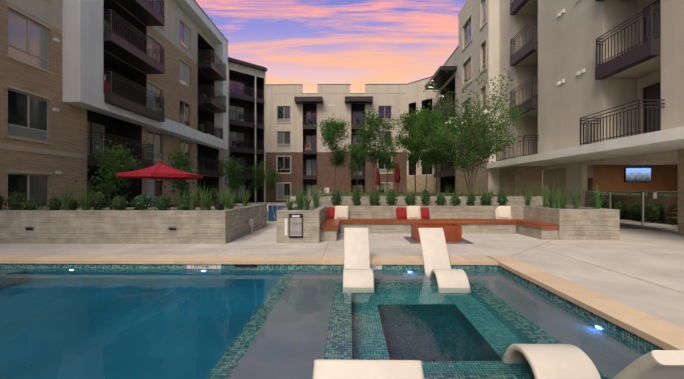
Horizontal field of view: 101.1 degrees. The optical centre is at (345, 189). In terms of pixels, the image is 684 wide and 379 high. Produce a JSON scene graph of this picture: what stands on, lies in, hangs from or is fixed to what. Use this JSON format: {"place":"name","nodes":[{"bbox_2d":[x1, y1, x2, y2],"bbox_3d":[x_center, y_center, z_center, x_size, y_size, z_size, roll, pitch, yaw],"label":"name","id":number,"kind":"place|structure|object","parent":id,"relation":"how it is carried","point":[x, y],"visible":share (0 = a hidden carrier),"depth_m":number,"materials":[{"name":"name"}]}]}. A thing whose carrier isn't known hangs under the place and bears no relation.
{"place":"outdoors","nodes":[
{"label":"outdoors","id":0,"kind":"place"},
{"bbox_2d":[0,0,228,206],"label":"building","id":1,"kind":"structure","parent":0,"point":[78,78],"depth_m":14.52,"materials":[{"name":"beige brick"}]},
{"bbox_2d":[195,0,466,92],"label":"sky","id":2,"kind":"structure","parent":0,"point":[308,43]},
{"bbox_2d":[265,84,406,201],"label":"back building","id":3,"kind":"structure","parent":0,"point":[296,152],"depth_m":33.42,"materials":[{"name":"paint"}]},
{"bbox_2d":[0,202,683,328],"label":"deck","id":4,"kind":"structure","parent":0,"point":[641,270],"depth_m":6.79,"materials":[{"name":"grey concrete"}]},
{"bbox_2d":[74,138,148,206],"bbox_3d":[-9.816,-0.336,12.183,2.350,3.714,2.863,0,0,1],"label":"tree","id":5,"kind":"object","parent":4,"relation":"on","point":[117,165],"depth_m":11.99,"materials":[{"name":"green plant"}]},
{"bbox_2d":[115,159,202,195],"bbox_3d":[-7.654,0.115,11.663,2.872,2.810,2.872,0,0,1],"label":"open umbrella","id":6,"kind":"object","parent":4,"relation":"on","point":[161,170],"visible":0.88,"depth_m":11.12,"materials":[{"name":"red fabric"}]},
{"bbox_2d":[158,144,205,197],"bbox_3d":[-9.342,-0.504,16.061,2.397,4.052,2.431,0,0,1],"label":"tree","id":7,"kind":"object","parent":4,"relation":"on","point":[178,161],"depth_m":15.93,"materials":[{"name":"green plant"}]},
{"bbox_2d":[213,151,246,198],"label":"tree","id":8,"kind":"object","parent":4,"relation":"on","point":[228,167],"depth_m":22.15,"materials":[{"name":"green plant"}]},
{"bbox_2d":[222,57,266,202],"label":"building","id":9,"kind":"structure","parent":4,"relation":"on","point":[246,116],"depth_m":32.94,"materials":[{"name":"paint"}]},
{"bbox_2d":[246,160,271,203],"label":"tree","id":10,"kind":"object","parent":4,"relation":"on","point":[258,170],"depth_m":28.27,"materials":[{"name":"green plant"}]},
{"bbox_2d":[261,167,280,195],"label":"tree","id":11,"kind":"object","parent":4,"relation":"on","point":[275,178],"depth_m":31.59,"materials":[{"name":"green plant"}]},
{"bbox_2d":[267,202,274,221],"bbox_3d":[-3.534,1.202,13.391,0.044,1.244,1.294,0,0,1],"label":"handrail","id":12,"kind":"object","parent":4,"relation":"on","point":[267,211],"visible":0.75,"depth_m":12.86,"materials":[{"name":"silver metal"}]},
{"bbox_2d":[0,192,639,243],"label":"planters","id":13,"kind":"object","parent":4,"relation":"on","point":[325,220],"visible":1,"depth_m":8.44,"materials":[{"name":"grey concrete"}]},
{"bbox_2d":[0,179,605,209],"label":"shrubs","id":14,"kind":"object","parent":13,"relation":"on","point":[97,200],"visible":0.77,"depth_m":8.87,"materials":[{"name":"green plant"}]},
{"bbox_2d":[314,113,353,186],"bbox_3d":[-0.966,-2.851,22.284,3.711,6.288,3.892,0,0,1],"label":"tree","id":15,"kind":"object","parent":13,"relation":"on","point":[328,129],"depth_m":21.98,"materials":[{"name":"green plant"}]},
{"bbox_2d":[344,140,370,188],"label":"tree","id":16,"kind":"object","parent":13,"relation":"on","point":[354,167],"depth_m":26.93,"materials":[{"name":"green plant"}]},
{"bbox_2d":[352,104,401,192],"bbox_3d":[2.341,-3.017,21.359,4.071,6.622,4.281,0,0,1],"label":"tree","id":17,"kind":"object","parent":13,"relation":"on","point":[378,155],"depth_m":21.35,"materials":[{"name":"green plant"}]},
{"bbox_2d":[375,169,379,192],"bbox_3d":[3.127,-0.950,27.441,0.546,2.480,0.560,0,0,1],"label":"closed umbrella","id":18,"kind":"object","parent":13,"relation":"on","point":[377,181],"visible":0.9,"depth_m":27.32,"materials":[{"name":"red fabric"}]},
{"bbox_2d":[376,131,401,190],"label":"tree","id":19,"kind":"object","parent":13,"relation":"on","point":[388,141],"depth_m":25.94,"materials":[{"name":"green plant"}]},
{"bbox_2d":[395,162,400,192],"bbox_3d":[4.332,-1.025,23.527,0.546,2.630,0.560,0,0,1],"label":"closed umbrella","id":20,"kind":"object","parent":13,"relation":"on","point":[397,176],"visible":0.96,"depth_m":23.41,"materials":[{"name":"red fabric"}]},
{"bbox_2d":[390,108,431,193],"bbox_3d":[4.818,-2.941,20.281,3.395,6.467,3.594,0,0,1],"label":"tree","id":21,"kind":"object","parent":13,"relation":"on","point":[414,156],"depth_m":19.97,"materials":[{"name":"green plant"}]},
{"bbox_2d":[407,117,445,192],"bbox_3d":[6.508,-2.801,21.608,3.373,6.186,3.738,0,0,1],"label":"tree","id":22,"kind":"object","parent":13,"relation":"on","point":[425,150],"depth_m":21.99,"materials":[{"name":"green plant"}]},
{"bbox_2d":[417,142,437,189],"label":"tree","id":23,"kind":"object","parent":13,"relation":"on","point":[427,166],"depth_m":27.17,"materials":[{"name":"green plant"}]},
{"bbox_2d":[409,101,460,189],"bbox_3d":[5.509,-2.575,17.484,3.368,5.735,3.438,0,0,1],"label":"tree","id":24,"kind":"object","parent":13,"relation":"on","point":[433,154],"depth_m":17.26,"materials":[{"name":"green plant"}]},
{"bbox_2d":[403,66,529,191],"bbox_3d":[5.957,-2.474,13.219,4.593,5.553,5.200,0,0,46],"label":"tree","id":25,"kind":"object","parent":13,"relation":"on","point":[497,128],"depth_m":12.78,"materials":[{"name":"green plant"}]},
{"bbox_2d":[0,251,683,378],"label":"pool","id":26,"kind":"structure","parent":4,"relation":"in","point":[174,317],"depth_m":3.61,"materials":[{"name":"teal liquid"}]},
{"bbox_2d":[343,228,373,287],"bbox_3d":[0.226,1.359,5.488,0.538,1.036,1.497,0,0,1],"label":"chaise","id":27,"kind":"object","parent":26,"relation":"on","point":[357,271],"visible":0.9,"depth_m":5.77,"materials":[{"name":"white plastic"}]},
{"bbox_2d":[313,359,423,378],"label":"chaise","id":28,"kind":"object","parent":26,"relation":"on","point":[366,369],"visible":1,"depth_m":1.36,"materials":[{"name":"white plastic"}]},
{"bbox_2d":[370,265,381,268],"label":"marker tiles","id":29,"kind":"object","parent":26,"relation":"on","point":[377,266],"visible":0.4,"depth_m":5.84,"materials":[{"name":"white tile"}]},
{"bbox_2d":[418,228,469,287],"bbox_3d":[1.856,1.359,5.470,0.538,1.036,1.497,0,0,1],"label":"chaise","id":30,"kind":"object","parent":26,"relation":"on","point":[436,260],"visible":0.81,"depth_m":5.73,"materials":[{"name":"white plastic"}]},
{"bbox_2d":[407,0,683,234],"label":"building","id":31,"kind":"structure","parent":0,"point":[597,86],"depth_m":12.96,"materials":[{"name":"paint"}]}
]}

